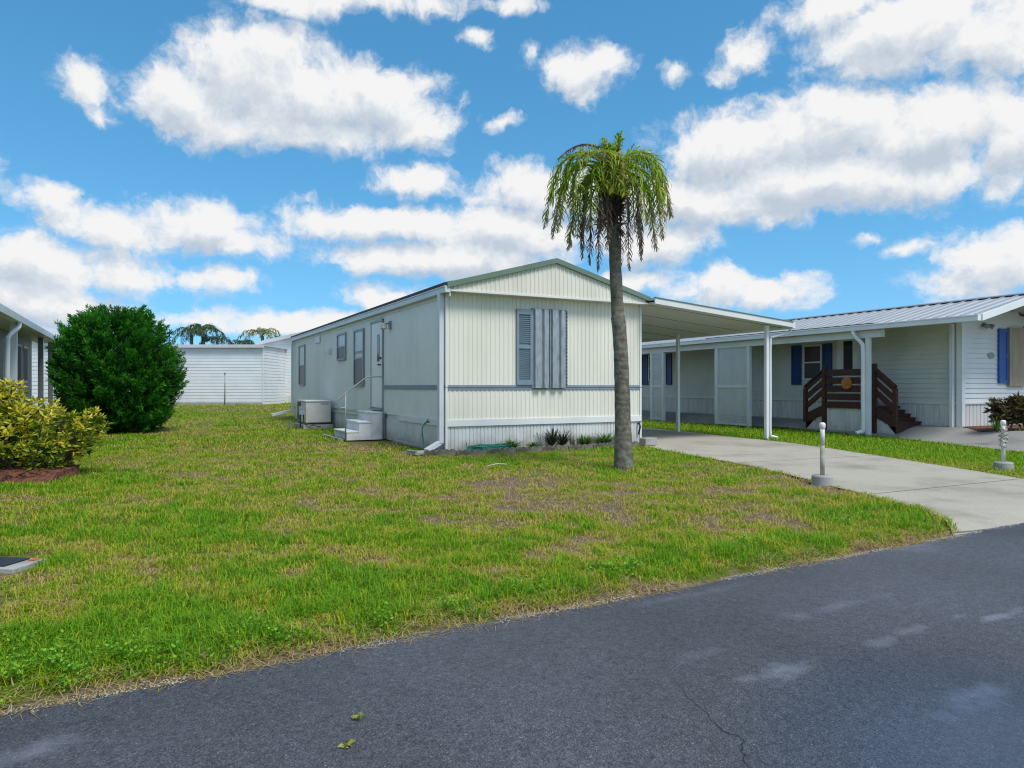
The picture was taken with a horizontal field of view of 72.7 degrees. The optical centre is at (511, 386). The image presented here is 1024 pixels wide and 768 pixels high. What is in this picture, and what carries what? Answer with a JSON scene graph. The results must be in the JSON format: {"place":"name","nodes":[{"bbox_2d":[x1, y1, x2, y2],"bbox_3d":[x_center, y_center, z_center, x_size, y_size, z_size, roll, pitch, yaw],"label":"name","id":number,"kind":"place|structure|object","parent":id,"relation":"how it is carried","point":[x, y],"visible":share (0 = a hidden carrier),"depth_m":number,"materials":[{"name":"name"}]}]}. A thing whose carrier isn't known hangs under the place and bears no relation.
{"place":"outdoors","nodes":[
{"label":"outdoors","id":0,"kind":"place"},
{"bbox_2d":[35,403,294,418],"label":"lawn","id":1,"kind":"structure","parent":0,"point":[226,408],"depth_m":31.33,"materials":[{"name":"plant"}]},
{"bbox_2d":[32,327,129,410],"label":"back house","id":2,"kind":"structure","parent":1,"relation":"on","point":[35,366],"depth_m":30.99,"materials":[{"name":"white"}]},
{"bbox_2d":[180,323,223,343],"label":"palm tree","id":3,"kind":"object","parent":1,"relation":"on","point":[198,327],"visible":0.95,"depth_m":59.52,"materials":[{"name":"green plant"}]},
{"bbox_2d":[155,344,286,404],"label":"back house","id":4,"kind":"structure","parent":1,"relation":"on","point":[255,374],"depth_m":37.89,"materials":[{"name":"white"}]},
{"bbox_2d":[224,373,225,404],"bbox_3d":[-14.958,0.190,36.250,0.092,1.820,0.092,0,0,23],"label":"metal pole","id":5,"kind":"object","parent":1,"relation":"on","point":[224,388],"visible":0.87,"depth_m":36.22,"materials":[{"name":"grey metal"}]},
{"bbox_2d":[255,330,307,402],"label":"back house","id":6,"kind":"structure","parent":1,"relation":"on","point":[283,341],"depth_m":41.59,"materials":[{"name":"white metal"}]},
{"bbox_2d":[0,523,1023,767],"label":"road","id":7,"kind":"structure","parent":0,"point":[908,657],"depth_m":2.82,"materials":[{"name":"grey asphalt"}]},
{"bbox_2d":[338,739,355,747],"bbox_3d":[-0.566,1.233,2.404,0.048,0.022,0.070,0,0,22],"label":"fallen leaf","id":8,"kind":"object","parent":7,"relation":"on","point":[346,743],"visible":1,"depth_m":2.40,"materials":[{"name":"plant"}]},
{"bbox_2d":[351,711,364,718],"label":"fallen leaf","id":9,"kind":"object","parent":7,"relation":"on","point":[358,716],"visible":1,"depth_m":2.60,"materials":[{"name":"yellow plant"}]},
{"bbox_2d":[4,523,1021,714],"bbox_3d":[3.556,1.235,5.696,25.645,0.006,0.171,0,0,-29],"label":"grit","id":10,"kind":"object","parent":7,"relation":"on","point":[76,697],"visible":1,"depth_m":3.81,"materials":[{"name":"gravel"}]},
{"bbox_2d":[0,402,1023,713],"bbox_3d":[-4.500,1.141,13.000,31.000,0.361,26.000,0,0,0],"label":"lawn","id":11,"kind":"structure","parent":0,"point":[580,537],"depth_m":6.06,"materials":[{"name":"plant"}]},
{"bbox_2d":[0,557,46,573],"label":"meter box","id":12,"kind":"object","parent":11,"relation":"in","point":[10,565],"visible":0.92,"depth_m":4.66,"materials":[{"name":"concrete"}]},
{"bbox_2d":[0,303,56,423],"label":"mobile home","id":13,"kind":"object","parent":11,"relation":"on","point":[19,333],"visible":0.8,"depth_m":17.18,"materials":[{"name":"white metal"}]},
{"bbox_2d":[3,339,4,380],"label":"window","id":14,"kind":"structure","parent":13,"relation":"in","point":[3,339],"depth_m":16.10,"materials":[{"name":"grey glass"}]},
{"bbox_2d":[18,344,21,381],"bbox_3d":[-12.806,-0.600,18.051,0.036,1.000,0.920,0,0,-28],"label":"window","id":15,"kind":"structure","parent":13,"relation":"in","point":[19,346],"depth_m":18.15,"materials":[{"name":"grey glass"}]},
{"bbox_2d":[23,346,27,382],"bbox_3d":[-13.384,-0.600,19.131,0.036,1.000,0.770,0,0,-28],"label":"window","id":16,"kind":"structure","parent":13,"relation":"in","point":[25,349],"depth_m":19.06,"materials":[{"name":"grey glass"}]},
{"bbox_2d":[0,458,80,483],"bbox_3d":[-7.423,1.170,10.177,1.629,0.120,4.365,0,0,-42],"label":"mulch bed","id":17,"kind":"object","parent":11,"relation":"on","point":[56,472],"visible":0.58,"depth_m":8.97,"materials":[{"name":"brown wood"}]},
{"bbox_2d":[0,377,113,469],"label":"croton shrub","id":18,"kind":"object","parent":17,"relation":"on","point":[47,442],"visible":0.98,"depth_m":9.50,"materials":[{"name":"yellow plant"}]},
{"bbox_2d":[44,303,189,434],"bbox_3d":[-10.427,-0.433,18.345,3.270,3.563,3.600,0,0,22],"label":"shrub","id":19,"kind":"object","parent":11,"relation":"on","point":[94,361],"visible":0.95,"depth_m":17.53,"materials":[{"name":"green plant"}]},
{"bbox_2d":[289,406,320,428],"bbox_3d":[-5.828,0.877,19.597,0.856,0.645,0.153,0,0,-17],"label":"disconnect box","id":20,"kind":"object","parent":11,"relation":"on","point":[301,410],"visible":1,"depth_m":19.53,"materials":[{"name":"metal"}]},
{"bbox_2d":[294,400,332,429],"bbox_3d":[-5.826,0.810,20.410,0.840,0.820,1.420,0,0,-28],"label":"air conditioner","id":21,"kind":"object","parent":11,"relation":"on","point":[317,412],"visible":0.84,"depth_m":19.85,"materials":[{"name":"metal"}]},
{"bbox_2d":[322,376,384,440],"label":"entry steps","id":22,"kind":"structure","parent":11,"relation":"on","point":[368,425],"depth_m":15.67,"materials":[{"name":"paint"}]},
{"bbox_2d":[393,439,435,449],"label":"kerb slab","id":23,"kind":"structure","parent":11,"relation":"on","point":[408,443],"depth_m":14.00,"materials":[{"name":"concrete"}]},
{"bbox_2d":[406,450,436,454],"bbox_3d":[-1.558,1.160,12.386,0.560,0.080,0.320,0,0,-39],"label":"splash block","id":24,"kind":"object","parent":11,"relation":"on","point":[414,452],"depth_m":12.19,"materials":[{"name":"concrete"}]},
{"bbox_2d":[424,449,455,455],"bbox_3d":[-1.260,1.154,12.155,0.560,0.113,0.050,-1,3,-11],"label":"garden edging","id":25,"kind":"object","parent":11,"relation":"on","point":[440,452],"visible":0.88,"depth_m":12.13,"materials":[{"name":"concrete"}]},
{"bbox_2d":[0,445,881,701],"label":"lawn weeds","id":26,"kind":"object","parent":11,"relation":"on","point":[276,632],"visible":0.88,"depth_m":3.27,"materials":[{"name":"green plant"}]},
{"bbox_2d":[271,258,650,450],"bbox_3d":[-2.994,-0.632,19.976,5.356,3.665,15.310,0,0,-28],"label":"mobile home","id":27,"kind":"object","parent":11,"relation":"on","point":[525,353],"visible":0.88,"depth_m":13.62,"materials":[{"name":"beige paint"}]},
{"bbox_2d":[298,344,305,385],"bbox_3d":[-7.363,-0.736,24.369,0.052,1.415,1.063,0,0,-27],"label":"window","id":28,"kind":"structure","parent":27,"relation":"in","point":[302,348],"depth_m":24.31,"materials":[{"name":"glass"}]},
{"bbox_2d":[337,332,346,360],"bbox_3d":[-4.743,-1.101,19.337,0.052,0.756,0.959,0,0,-27],"label":"window","id":29,"kind":"structure","parent":27,"relation":"in","point":[342,337],"depth_m":19.27,"materials":[{"name":"glass"}]},
{"bbox_2d":[353,328,363,385],"bbox_3d":[-3.913,-0.729,17.743,0.052,1.459,0.922,0,0,-27],"label":"window","id":30,"kind":"structure","parent":27,"relation":"in","point":[358,335],"depth_m":17.76,"materials":[{"name":"glass"}]},
{"bbox_2d":[369,318,383,409],"bbox_3d":[-3.193,-0.502,16.318,0.091,2.100,0.971,0,0,-28],"label":"door","id":31,"kind":"structure","parent":27,"relation":"in","point":[376,334],"depth_m":16.34,"materials":[{"name":"beige paint"}]},
{"bbox_2d":[421,423,511,450],"bbox_3d":[-0.930,0.943,12.637,1.776,0.480,0.891,0,0,11],"label":"garden hose","id":32,"kind":"object","parent":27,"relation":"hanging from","point":[485,446],"visible":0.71,"depth_m":12.63,"materials":[{"name":"green rubber"}]},
{"bbox_2d":[531,308,565,384],"bbox_3d":[0.722,-0.764,13.552,0.782,1.469,0.022,0,0,-27],"label":"window","id":33,"kind":"structure","parent":27,"relation":"in","point":[531,308],"depth_m":13.54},
{"bbox_2d":[642,297,794,438],"bbox_3d":[2.236,-0.305,20.024,4.126,3.050,10.955,0,0,-28],"label":"carport","id":34,"kind":"object","parent":27,"relation":"attached to","point":[665,319],"visible":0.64,"depth_m":16.04,"materials":[{"name":"grey metal"}]},
{"bbox_2d":[456,449,487,455],"bbox_3d":[-0.708,1.166,12.270,0.560,0.113,0.050,0,-4,-18],"label":"garden edging","id":35,"kind":"object","parent":11,"relation":"on","point":[471,452],"visible":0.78,"depth_m":12.24,"materials":[{"name":"concrete"}]},
{"bbox_2d":[0,524,971,720],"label":"dry thatch","id":36,"kind":"object","parent":11,"relation":"on","point":[402,635],"visible":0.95,"depth_m":3.46,"materials":[{"name":"beige plant"}]},
{"bbox_2d":[487,463,506,466],"bbox_3d":[-0.227,1.140,10.147,0.342,0.037,0.044,0,0,-36],"label":"dry stick","id":37,"kind":"object","parent":11,"relation":"on","point":[496,464],"visible":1,"depth_m":10.15,"materials":[{"name":"grey wood"}]},
{"bbox_2d":[487,447,515,454],"bbox_3d":[-0.187,1.157,12.499,0.560,0.113,0.050,-1,4,-27],"label":"garden edging","id":38,"kind":"object","parent":11,"relation":"on","point":[510,450],"visible":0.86,"depth_m":12.49,"materials":[{"name":"concrete"}]},
{"bbox_2d":[516,446,542,452],"bbox_3d":[0.313,1.161,12.798,0.560,0.113,0.050,0,-2,-30],"label":"garden edging","id":39,"kind":"object","parent":11,"relation":"on","point":[532,449],"visible":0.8,"depth_m":12.79,"materials":[{"name":"concrete"}]},
{"bbox_2d":[542,445,567,451],"bbox_3d":[0.808,1.160,13.083,0.560,0.113,0.050,1,4,-30],"label":"garden edging","id":40,"kind":"object","parent":11,"relation":"on","point":[553,447],"visible":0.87,"depth_m":13.05,"materials":[{"name":"concrete"}]},
{"bbox_2d":[568,444,592,449],"bbox_3d":[1.311,1.168,13.371,0.560,0.113,0.050,1,1,-29],"label":"garden edging","id":41,"kind":"object","parent":11,"relation":"on","point":[579,446],"visible":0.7,"depth_m":13.34,"materials":[{"name":"concrete"}]},
{"bbox_2d":[592,442,613,448],"bbox_3d":[1.815,1.158,13.655,0.560,0.113,0.050,-2,3,-30],"label":"garden edging","id":42,"kind":"object","parent":11,"relation":"on","point":[611,444],"visible":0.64,"depth_m":13.61,"materials":[{"name":"concrete"}]},
{"bbox_2d":[542,130,673,470],"bbox_3d":[1.404,-1.270,10.278,1.924,5.057,1.307,0,0,0],"label":"palm tree","id":43,"kind":"object","parent":11,"relation":"on","point":[610,197],"visible":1,"depth_m":10.12,"materials":[{"name":"green plant"}]},
{"bbox_2d":[632,441,638,446],"bbox_3d":[2.304,1.164,13.931,0.560,0.113,0.050,-1,4,-30],"label":"garden edging","id":44,"kind":"object","parent":11,"relation":"on","point":[635,443],"visible":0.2,"depth_m":14.01,"materials":[{"name":"concrete"}]},
{"bbox_2d":[811,422,832,485],"bbox_3d":[3.848,0.833,8.628,0.250,0.774,0.250,0,0,-17],"label":"bollard","id":45,"kind":"object","parent":11,"relation":"on","point":[822,478],"visible":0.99,"depth_m":8.60,"materials":[{"name":"concrete"}]},
{"bbox_2d":[642,293,1023,434],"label":"mobile home","id":46,"kind":"object","parent":11,"relation":"on","point":[955,363],"visible":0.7,"depth_m":17.84,"materials":[{"name":"white metal"}]},
{"bbox_2d":[648,355,661,380],"bbox_3d":[5.588,-0.709,26.825,0.038,0.987,1.083,0,0,-25],"label":"window","id":47,"kind":"structure","parent":46,"relation":"in","point":[658,355],"depth_m":27.25,"materials":[{"name":"white paint"}]},
{"bbox_2d":[803,344,821,379],"bbox_3d":[8.701,-0.695,20.150,0.038,1.020,0.671,0,0,-25],"label":"window","id":48,"kind":"structure","parent":46,"relation":"in","point":[812,354],"depth_m":20.18,"materials":[{"name":"glass"}]},
{"bbox_2d":[837,331,859,401],"bbox_3d":[9.206,-0.505,19.058,0.041,2.020,0.705,0,0,-25],"label":"door","id":49,"kind":"structure","parent":46,"relation":"in","point":[848,351],"depth_m":19.03,"materials":[{"name":"white"}]},
{"bbox_2d":[1007,327,1023,385],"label":"boarded window","id":50,"kind":"structure","parent":46,"relation":"in","point":[1015,335],"depth_m":17.04,"materials":[{"name":"beige wood"}]},
{"bbox_2d":[803,363,921,433],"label":"porch deck","id":51,"kind":"structure","parent":11,"relation":"on","point":[838,415],"depth_m":17.88,"materials":[{"name":"wood"}]},
{"bbox_2d":[841,377,851,388],"bbox_3d":[8.605,-0.082,17.919,0.060,0.319,0.319,0,0,-25],"label":"round ornament","id":52,"kind":"object","parent":51,"relation":"hanging from","point":[846,382],"visible":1,"depth_m":17.89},
{"bbox_2d":[993,420,1013,470],"bbox_3d":[7.153,0.855,10.136,0.250,0.731,0.250,0,0,-17],"label":"bollard","id":53,"kind":"object","parent":11,"relation":"on","point":[1002,464],"visible":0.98,"depth_m":10.11,"materials":[{"name":"concrete"}]},
{"bbox_2d":[998,425,1008,447],"bbox_3d":[7.154,0.729,10.137,0.128,0.334,0.132,0,0,0],"label":"chain","id":54,"kind":"object","parent":53,"relation":"attached to","point":[1003,437],"visible":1,"depth_m":10.11,"materials":[{"name":"plastic"}]},
{"bbox_2d":[0,0,1023,343],"label":"sky","id":55,"kind":"structure","parent":0,"point":[288,167],"materials":[{"name":"blue"}]},
{"bbox_2d":[640,445,935,515],"bbox_3d":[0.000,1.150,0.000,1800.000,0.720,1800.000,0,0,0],"label":"ground","id":56,"kind":"structure","parent":0,"point":[788,475],"depth_m":9.57,"materials":[{"name":"soil"}]},
{"bbox_2d":[171,326,209,343],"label":"palm tree","id":57,"kind":"object","parent":56,"relation":"on","point":[191,338],"visible":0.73,"depth_m":59.77,"materials":[{"name":"green plant"}]},
{"bbox_2d":[199,334,232,343],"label":"palm tree","id":58,"kind":"object","parent":56,"relation":"on","point":[221,339],"visible":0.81,"depth_m":61.64,"materials":[{"name":"green plant"}]},
{"bbox_2d":[228,339,254,343],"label":"palm tree","id":59,"kind":"object","parent":56,"relation":"on","point":[243,342],"visible":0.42,"depth_m":63.50,"materials":[{"name":"green plant"}]},
{"bbox_2d":[236,326,280,341],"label":"palm tree","id":60,"kind":"object","parent":56,"relation":"on","point":[261,332],"visible":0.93,"depth_m":61.78,"materials":[{"name":"green plant"}]},
{"bbox_2d":[642,428,1023,534],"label":"driveway","id":61,"kind":"structure","parent":0,"point":[969,501],"depth_m":9.45,"materials":[{"name":"concrete"}]},
{"bbox_2d":[640,437,656,445],"bbox_3d":[2.786,1.125,14.219,0.320,0.150,0.180,0,0,-33],"label":"concrete block","id":62,"kind":"object","parent":61,"relation":"on","point":[647,441],"depth_m":14.13,"materials":[{"name":"white concrete"}]},
{"bbox_2d":[642,410,1023,451],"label":"neighbour driveway","id":63,"kind":"structure","parent":0,"point":[967,436],"depth_m":16.27,"materials":[{"name":"concrete"}]},
{"bbox_2d":[965,424,1023,431],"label":"mulch bed","id":64,"kind":"object","parent":63,"relation":"on","point":[989,428],"visible":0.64,"depth_m":15.92,"materials":[{"name":"brown wood"}]},
{"bbox_2d":[985,418,1006,431],"bbox_3d":[10.016,0.780,14.371,0.395,0.321,0.451,0,0,-24],"label":"lily plant","id":65,"kind":"object","parent":64,"relation":"on","point":[996,425],"visible":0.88,"depth_m":14.33,"materials":[{"name":"green plant"}]},
{"bbox_2d":[982,391,1023,430],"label":"croton shrub","id":66,"kind":"object","parent":64,"relation":"on","point":[1003,410],"visible":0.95,"depth_m":15.08,"materials":[{"name":"brown plant"}]},
{"bbox_2d":[1006,394,1023,427],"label":"croton shrub","id":67,"kind":"object","parent":64,"relation":"on","point":[1021,420],"visible":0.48,"depth_m":15.09,"materials":[{"name":"brown plant"}]},
{"label":"flower bed","id":68,"kind":"structure","parent":0,"visible":0},
{"bbox_2d":[501,437,523,447],"bbox_3d":[0.013,1.070,12.903,0.719,0.240,0.722,0,0,0],"label":"bed weed","id":69,"kind":"object","parent":68,"relation":"on","point":[513,444],"visible":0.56,"depth_m":12.88,"materials":[{"name":"green plant"}]},
{"bbox_2d":[526,442,544,446],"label":"bed weed","id":70,"kind":"object","parent":68,"relation":"on","point":[534,444],"visible":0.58,"depth_m":13.12,"materials":[{"name":"green plant"}]},
{"bbox_2d":[539,426,567,445],"bbox_3d":[0.780,0.968,13.406,0.669,0.444,0.637,0,0,40],"label":"spiky plant","id":71,"kind":"object","parent":68,"relation":"on","point":[551,439],"visible":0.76,"depth_m":13.29,"materials":[{"name":"green plant"}]},
{"bbox_2d":[554,430,575,444],"bbox_3d":[0.926,0.980,13.432,0.725,0.420,0.721,0,0,-39],"label":"spiky plant","id":72,"kind":"object","parent":68,"relation":"on","point":[563,439],"visible":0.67,"depth_m":13.38,"materials":[{"name":"green plant"}]},
{"bbox_2d":[569,433,602,444],"bbox_3d":[1.438,1.056,13.728,0.833,0.269,0.825,0,0,-24],"label":"bed weed","id":73,"kind":"object","parent":68,"relation":"on","point":[586,440],"visible":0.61,"depth_m":13.65,"materials":[{"name":"green plant"}]},
{"bbox_2d":[594,432,613,442],"bbox_3d":[1.882,1.029,13.945,0.886,0.321,0.915,0,0,0],"label":"bed weed","id":74,"kind":"object","parent":68,"relation":"on","point":[605,438],"visible":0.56,"depth_m":13.85,"materials":[{"name":"green plant"}]}
]}

